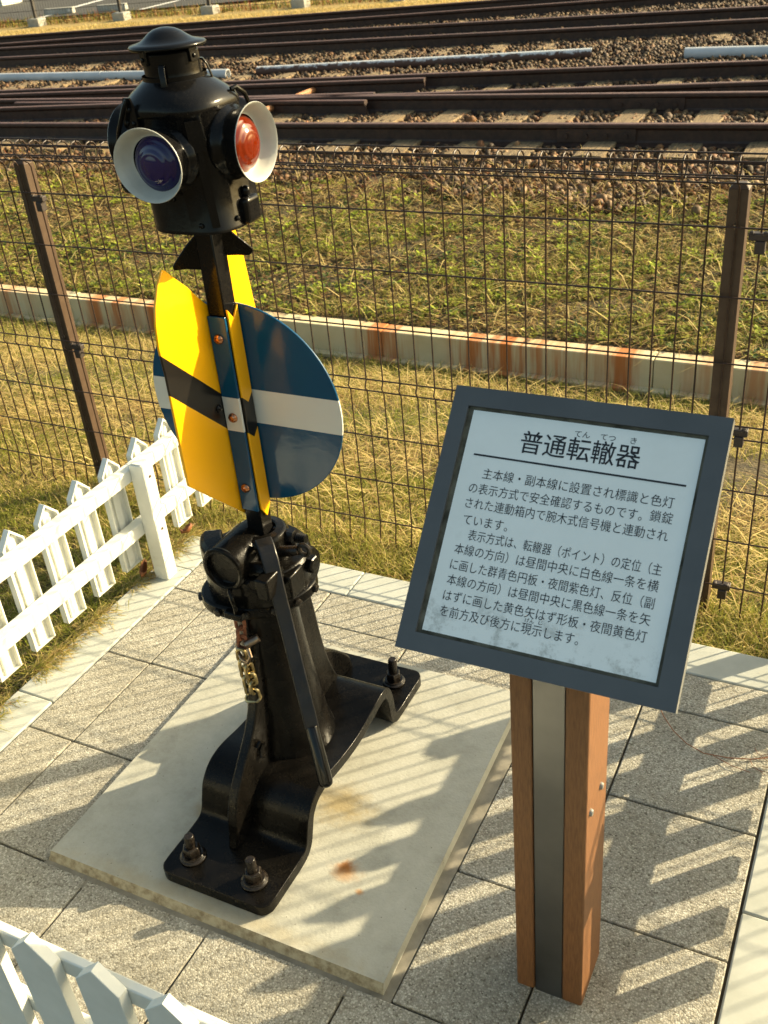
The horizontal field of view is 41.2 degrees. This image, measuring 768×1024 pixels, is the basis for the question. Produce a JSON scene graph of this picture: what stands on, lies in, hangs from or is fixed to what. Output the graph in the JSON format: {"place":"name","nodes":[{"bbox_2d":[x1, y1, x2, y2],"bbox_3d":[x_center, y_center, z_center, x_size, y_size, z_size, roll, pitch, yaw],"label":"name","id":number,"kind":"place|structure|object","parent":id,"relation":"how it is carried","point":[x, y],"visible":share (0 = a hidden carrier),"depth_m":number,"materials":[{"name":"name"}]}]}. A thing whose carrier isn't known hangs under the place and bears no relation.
{"place":"outdoors","nodes":[
{"label":"outdoors","id":0,"kind":"place"},
{"bbox_2d":[0,0,21,5],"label":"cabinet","id":1,"kind":"object","parent":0,"point":[7,2],"visible":0.7,"depth_m":23.29,"materials":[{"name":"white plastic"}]},
{"bbox_2d":[0,0,246,20],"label":"parking lot","id":2,"kind":"structure","parent":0,"point":[17,9],"depth_m":20.89,"materials":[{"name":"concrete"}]},
{"bbox_2d":[44,6,75,14],"bbox_3d":[-6.346,-9.796,19.961,0.600,0.110,0.152,1,32,10],"label":"wheel stop","id":3,"kind":"object","parent":2,"relation":"on","point":[60,11],"visible":0.95,"depth_m":19.91,"materials":[{"name":"grey concrete"}]},
{"bbox_2d":[26,0,179,20],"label":"lot markings","id":4,"kind":"object","parent":2,"relation":"on","point":[100,0],"visible":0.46,"depth_m":20.14,"materials":[{"name":"paint"}]},
{"bbox_2d":[96,3,127,11],"bbox_3d":[-5.229,-9.706,19.635,0.600,0.110,0.152,2,32,13],"label":"wheel stop","id":5,"kind":"object","parent":2,"relation":"on","point":[112,7],"visible":0.73,"depth_m":19.59,"materials":[{"name":"grey concrete"}]},
{"bbox_2d":[0,564,767,1023],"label":"pavement","id":6,"kind":"structure","parent":0,"point":[680,824],"depth_m":2.02,"materials":[{"name":"grey concrete"}]},
{"bbox_2d":[0,921,228,1023],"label":"picket fence","id":7,"kind":"object","parent":6,"relation":"on","point":[46,992],"visible":1,"depth_m":1.50,"materials":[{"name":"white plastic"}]},
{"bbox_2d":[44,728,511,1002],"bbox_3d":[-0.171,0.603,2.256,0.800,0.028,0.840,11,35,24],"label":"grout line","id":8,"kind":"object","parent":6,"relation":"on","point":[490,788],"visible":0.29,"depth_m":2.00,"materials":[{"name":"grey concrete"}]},
{"bbox_2d":[49,644,510,994],"bbox_3d":[-0.173,0.577,2.255,0.777,0.022,0.805,11,35,24],"label":"concrete pad","id":9,"kind":"object","parent":6,"relation":"on","point":[395,803],"visible":0.54,"depth_m":2.13,"materials":[{"name":"concrete"}]},
{"bbox_2d":[107,26,420,915],"bbox_3d":[-0.237,-0.066,1.856,0.406,1.492,0.721,11,35,24],"label":"switch stand","id":10,"kind":"object","parent":9,"relation":"on","point":[247,398],"visible":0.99,"depth_m":1.80,"materials":[{"name":"black metal"}]},
{"bbox_2d":[234,620,261,702],"bbox_3d":[-0.263,0.276,1.971,0.054,0.223,0.044,-1,32,7],"label":"chain","id":11,"kind":"object","parent":10,"relation":"on","point":[247,670],"visible":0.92,"depth_m":1.97,"materials":[{"name":"metal"}]},
{"bbox_2d":[0,535,767,1023],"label":"kerb","id":12,"kind":"structure","parent":6,"relation":"on","point":[744,1001],"depth_m":2.50,"materials":[{"name":"concrete"}]},
{"bbox_2d":[0,418,211,681],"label":"picket fence","id":13,"kind":"object","parent":12,"relation":"on","point":[36,608],"visible":0.84,"depth_m":2.74,"materials":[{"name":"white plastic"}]},
{"bbox_2d":[750,748,767,774],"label":"straw litter","id":14,"kind":"object","parent":12,"relation":"on","point":[762,766],"visible":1,"depth_m":2.17,"materials":[{"name":"brown plant"}]},
{"bbox_2d":[395,385,734,1004],"bbox_3d":[0.262,0.376,1.540,0.374,1.090,0.271,11,35,24],"label":"information sign","id":15,"kind":"object","parent":6,"relation":"on","point":[560,565],"visible":1,"depth_m":1.34,"materials":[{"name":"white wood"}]},
{"bbox_2d":[661,710,767,772],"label":"twig","id":16,"kind":"object","parent":6,"relation":"on","point":[712,754],"visible":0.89,"depth_m":2.19,"materials":[{"name":"brown"}]},
{"bbox_2d":[0,0,767,701],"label":"ground","id":17,"kind":"structure","parent":0,"point":[750,466],"depth_m":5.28,"materials":[{"name":"green plant"}]},
{"bbox_2d":[0,80,46,89],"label":"wooden sleeper","id":18,"kind":"object","parent":17,"relation":"on","point":[22,86],"visible":0.24,"depth_m":12.05,"materials":[{"name":"brown wood"}]},
{"bbox_2d":[0,119,83,151],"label":"wooden sleeper","id":19,"kind":"object","parent":17,"relation":"on","point":[26,140],"visible":0.05,"depth_m":9.13,"materials":[{"name":"brown wood"}]},
{"bbox_2d":[35,65,67,72],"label":"wooden sleeper","id":20,"kind":"object","parent":17,"relation":"on","point":[52,68],"visible":0.15,"depth_m":13.12,"materials":[{"name":"brown wood"}]},
{"bbox_2d":[42,79,81,87],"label":"wooden sleeper","id":21,"kind":"object","parent":17,"relation":"on","point":[58,85],"visible":0.15,"depth_m":11.85,"materials":[{"name":"brown wood"}]},
{"bbox_2d":[70,62,106,71],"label":"wooden sleeper","id":22,"kind":"object","parent":17,"relation":"on","point":[90,66],"visible":0.21,"depth_m":12.94,"materials":[{"name":"brown wood"}]},
{"bbox_2d":[88,78,122,85],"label":"wooden sleeper","id":23,"kind":"object","parent":17,"relation":"on","point":[112,81],"visible":0.14,"depth_m":11.65,"materials":[{"name":"brown wood"}]},
{"bbox_2d":[0,69,230,82],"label":"pipe","id":24,"kind":"object","parent":17,"relation":"on","point":[98,76],"visible":0.62,"depth_m":12.01,"materials":[{"name":"grey metal"}]},
{"bbox_2d":[111,61,140,69],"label":"wooden sleeper","id":25,"kind":"object","parent":17,"relation":"on","point":[122,68],"visible":0.15,"depth_m":12.71,"materials":[{"name":"brown wood"}]},
{"bbox_2d":[35,74,251,152],"bbox_3d":[-2.203,-3.903,10.025,0.246,0.151,3.482,9,34,22],"label":"wooden sleeper","id":26,"kind":"object","parent":17,"relation":"on","point":[247,76],"visible":0.19,"depth_m":8.88,"materials":[{"name":"brown wood"}]},
{"bbox_2d":[85,72,295,153],"bbox_3d":[-1.701,-3.828,9.810,0.210,0.151,3.484,9,35,23],"label":"wooden sleeper","id":27,"kind":"object","parent":17,"relation":"on","point":[90,150],"visible":0.19,"depth_m":8.59,"materials":[{"name":"brown wood"}]},
{"bbox_2d":[14,99,367,115],"bbox_3d":[-1.928,-3.767,9.562,3.921,0.153,0.127,10,35,23],"label":"guard rail","id":28,"kind":"object","parent":17,"relation":"on","point":[326,107],"visible":0.41,"depth_m":8.99,"materials":[{"name":"brown metal"}]},
{"bbox_2d":[0,0,404,26],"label":"wire fence","id":29,"kind":"object","parent":17,"relation":"on","point":[124,15],"visible":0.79,"depth_m":18.14,"materials":[{"name":"black metal"}]},
{"bbox_2d":[0,77,425,98],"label":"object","id":30,"kind":"object","parent":17,"relation":"on","point":[407,85],"visible":0.35,"depth_m":9.86,"materials":[{"name":"brown metal"}]},
{"bbox_2d":[205,57,231,66],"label":"wooden sleeper","id":31,"kind":"object","parent":17,"relation":"on","point":[220,61],"visible":0.12,"depth_m":12.43,"materials":[{"name":"brown wood"}]},
{"bbox_2d":[0,0,479,35],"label":"dry grass","id":32,"kind":"structure","parent":17,"relation":"on","point":[266,5],"depth_m":17.59,"materials":[{"name":"plant"}]},
{"bbox_2d":[237,41,295,64],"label":"wooden sleeper","id":33,"kind":"object","parent":17,"relation":"on","point":[257,59],"visible":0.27,"depth_m":12.22,"materials":[{"name":"brown wood"}]},
{"bbox_2d":[289,52,320,61],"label":"wooden sleeper","id":34,"kind":"object","parent":17,"relation":"on","point":[306,56],"visible":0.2,"depth_m":12.11,"materials":[{"name":"brown wood"}]},
{"bbox_2d":[0,18,767,67],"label":"rail","id":35,"kind":"object","parent":34,"relation":"on","point":[574,34],"visible":0.83,"depth_m":11.85,"materials":[{"name":"brown metal"}]},
{"bbox_2d":[0,5,767,56],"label":"rail","id":36,"kind":"object","parent":34,"relation":"on","point":[590,20],"visible":0.72,"depth_m":12.71,"materials":[{"name":"brown metal"}]},
{"bbox_2d":[255,92,375,95],"bbox_3d":[-0.862,-3.812,9.529,1.653,0.153,0.127,6,34,18],"label":"guard rail","id":37,"kind":"object","parent":17,"relation":"on","point":[354,93],"visible":0.12,"depth_m":9.36,"materials":[{"name":"brown metal"}]},
{"bbox_2d":[273,71,389,121],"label":"wooden sleeper","id":38,"kind":"object","parent":17,"relation":"on","point":[278,118],"visible":0.15,"depth_m":9.01,"materials":[{"name":"brown wood"}]},
{"bbox_2d":[322,73,344,76],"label":"wooden sleeper","id":39,"kind":"object","parent":17,"relation":"on","point":[336,74],"visible":0.09,"depth_m":10.78,"materials":[{"name":"brown wood"}]},
{"bbox_2d":[333,50,363,60],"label":"wooden sleeper","id":40,"kind":"object","parent":17,"relation":"on","point":[346,56],"visible":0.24,"depth_m":11.90,"materials":[{"name":"brown wood"}]},
{"bbox_2d":[278,70,438,153],"bbox_3d":[-0.198,-3.578,9.176,0.246,0.151,3.482,10,35,24],"label":"wooden sleeper","id":41,"kind":"object","parent":17,"relation":"on","point":[331,118],"visible":0.17,"depth_m":8.70,"materials":[{"name":"brown wood"}]},
{"bbox_2d":[0,141,767,372],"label":"bank weeds","id":42,"kind":"object","parent":17,"relation":"on","point":[575,245],"visible":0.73,"depth_m":5.82,"materials":[{"name":"green plant"}]},
{"bbox_2d":[0,137,767,625],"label":"fence","id":43,"kind":"object","parent":17,"relation":"on","point":[738,237],"visible":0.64,"depth_m":2.56,"materials":[{"name":"metal"}]},
{"bbox_2d":[0,400,767,733],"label":"lawn grass","id":44,"kind":"structure","parent":17,"relation":"on","point":[370,558],"depth_m":3.12,"materials":[{"name":"green plant"}]},
{"bbox_2d":[139,558,146,577],"bbox_3d":[-0.697,0.164,2.971,0.023,0.042,0.067,3,33,13],"label":"dead leaf","id":45,"kind":"object","parent":44,"relation":"on","point":[143,569],"visible":1,"depth_m":2.98,"materials":[{"name":"brown plant"}]},
{"bbox_2d":[180,523,192,533],"bbox_3d":[-0.606,0.051,3.152,0.049,0.029,0.017,-23,36,-26],"label":"dead leaf","id":46,"kind":"object","parent":44,"relation":"on","point":[187,528],"visible":1,"depth_m":3.15,"materials":[{"name":"brown plant"}]},
{"bbox_2d":[0,284,767,408],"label":"retaining wall","id":47,"kind":"structure","parent":17,"relation":"on","point":[756,386],"depth_m":4.87,"materials":[{"name":"concrete"}]},
{"bbox_2d":[0,108,767,216],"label":"ballast","id":48,"kind":"structure","parent":17,"relation":"on","point":[746,115],"depth_m":6.96,"materials":[{"name":"gravel"}]},
{"bbox_2d":[0,80,767,121],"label":"rail","id":49,"kind":"object","parent":48,"relation":"on","point":[52,113],"visible":0.23,"depth_m":8.68,"materials":[{"name":"brown metal"}]},
{"bbox_2d":[312,68,489,157],"bbox_3d":[0.277,-3.507,8.972,0.210,0.151,3.484,10,35,23],"label":"wooden sleeper","id":50,"kind":"object","parent":48,"relation":"on","point":[394,117],"visible":0.2,"depth_m":8.49,"materials":[{"name":"brown wood"}]},
{"bbox_2d":[443,83,573,162],"bbox_3d":[1.245,-3.345,8.569,0.234,0.150,3.471,10,35,24],"label":"wooden sleeper","id":51,"kind":"object","parent":48,"relation":"on","point":[508,115],"visible":0.19,"depth_m":7.80,"materials":[{"name":"brown wood"}]},
{"bbox_2d":[0,91,767,114],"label":"rail","id":52,"kind":"object","parent":51,"relation":"on","point":[694,102],"visible":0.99,"depth_m":8.22,"materials":[{"name":"brown metal"}]},
{"bbox_2d":[496,81,612,161],"bbox_3d":[1.569,-3.292,8.426,0.246,0.151,3.482,9,34,22],"label":"wooden sleeper","id":53,"kind":"object","parent":48,"relation":"on","point":[554,116],"visible":0.16,"depth_m":7.88,"materials":[{"name":"brown wood"}]},
{"bbox_2d":[0,122,767,149],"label":"rail","id":54,"kind":"object","parent":53,"relation":"on","point":[720,135],"visible":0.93,"depth_m":7.45,"materials":[{"name":"brown metal"}]},
{"bbox_2d":[572,78,684,165],"bbox_3d":[2.099,-3.213,8.199,0.210,0.151,3.483,10,35,24],"label":"wooden sleeper","id":55,"kind":"object","parent":48,"relation":"on","point":[627,115],"visible":0.24,"depth_m":7.66,"materials":[{"name":"brown wood"}]},
{"bbox_2d":[659,76,755,165],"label":"wooden sleeper","id":56,"kind":"object","parent":48,"relation":"on","point":[713,115],"visible":0.28,"depth_m":7.43,"materials":[{"name":"brown wood"}]},
{"bbox_2d":[0,59,767,92],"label":"rail","id":57,"kind":"object","parent":17,"relation":"on","point":[583,76],"visible":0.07,"depth_m":9.22,"materials":[{"name":"brown metal"}]},
{"bbox_2d":[0,0,767,94],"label":"ballast","id":58,"kind":"structure","parent":17,"relation":"on","point":[626,51],"depth_m":11.17,"materials":[{"name":"gravel"}]},
{"bbox_2d":[266,87,315,111],"bbox_3d":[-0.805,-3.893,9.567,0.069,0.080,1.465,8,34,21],"label":"sleeper","id":59,"kind":"object","parent":58,"relation":"on","point":[312,90],"visible":0.14,"depth_m":9.66,"materials":[{"name":"brown wood"}]},
{"bbox_2d":[0,0,585,42],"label":"rail","id":60,"kind":"object","parent":58,"relation":"on","point":[279,19],"visible":0.61,"depth_m":15.15,"materials":[{"name":"brown metal"}]},
{"bbox_2d":[0,0,740,46],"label":"rail","id":61,"kind":"object","parent":58,"relation":"on","point":[493,12],"visible":0.61,"depth_m":14.00,"materials":[{"name":"brown metal"}]},
{"bbox_2d":[256,48,591,76],"bbox_3d":[0.354,-4.757,10.813,3.632,0.114,0.104,4,33,15],"label":"pipe","id":62,"kind":"object","parent":58,"relation":"on","point":[495,58],"visible":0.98,"depth_m":10.73,"materials":[{"name":"grey metal"}]},
{"bbox_2d":[381,34,428,57],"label":"wooden sleeper","id":63,"kind":"object","parent":17,"relation":"on","point":[399,50],"visible":0.22,"depth_m":11.76,"materials":[{"name":"brown wood"}]},
{"bbox_2d":[428,46,459,54],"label":"wooden sleeper","id":64,"kind":"object","parent":17,"relation":"on","point":[448,48],"visible":0.12,"depth_m":11.55,"materials":[{"name":"brown wood"}]},
{"bbox_2d":[376,68,536,161],"bbox_3d":[0.732,-3.435,8.779,0.223,0.151,3.473,9,35,23],"label":"wooden sleeper","id":65,"kind":"object","parent":17,"relation":"on","point":[447,116],"visible":0.3,"depth_m":8.27,"materials":[{"name":"brown wood"}]},
{"bbox_2d":[484,43,509,51],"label":"wooden sleeper","id":66,"kind":"object","parent":17,"relation":"on","point":[497,46],"visible":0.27,"depth_m":11.40,"materials":[{"name":"brown wood"}]},
{"bbox_2d":[535,27,567,50],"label":"wooden sleeper","id":67,"kind":"object","parent":17,"relation":"on","point":[548,45],"visible":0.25,"depth_m":11.20,"materials":[{"name":"brown wood"}]},
{"bbox_2d":[589,39,612,47],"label":"wooden sleeper","id":68,"kind":"object","parent":17,"relation":"on","point":[604,43],"visible":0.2,"depth_m":11.01,"materials":[{"name":"brown wood"}]},
{"bbox_2d":[648,22,672,44],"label":"wooden sleeper","id":69,"kind":"object","parent":17,"relation":"on","point":[666,36],"visible":0.19,"depth_m":10.92,"materials":[{"name":"brown wood"}]},
{"bbox_2d":[707,19,732,44],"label":"wooden sleeper","id":70,"kind":"object","parent":17,"relation":"on","point":[723,34],"visible":0.3,"depth_m":10.70,"materials":[{"name":"brown wood"}]},
{"bbox_2d":[684,45,767,59],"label":"pipe","id":71,"kind":"object","parent":17,"relation":"on","point":[758,51],"visible":0.88,"depth_m":9.69,"materials":[{"name":"grey metal"}]},
{"bbox_2d":[742,117,767,160],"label":"wooden sleeper","id":72,"kind":"object","parent":17,"relation":"on","point":[758,147],"visible":0.37,"depth_m":6.60,"materials":[{"name":"brown wood"}]}
]}

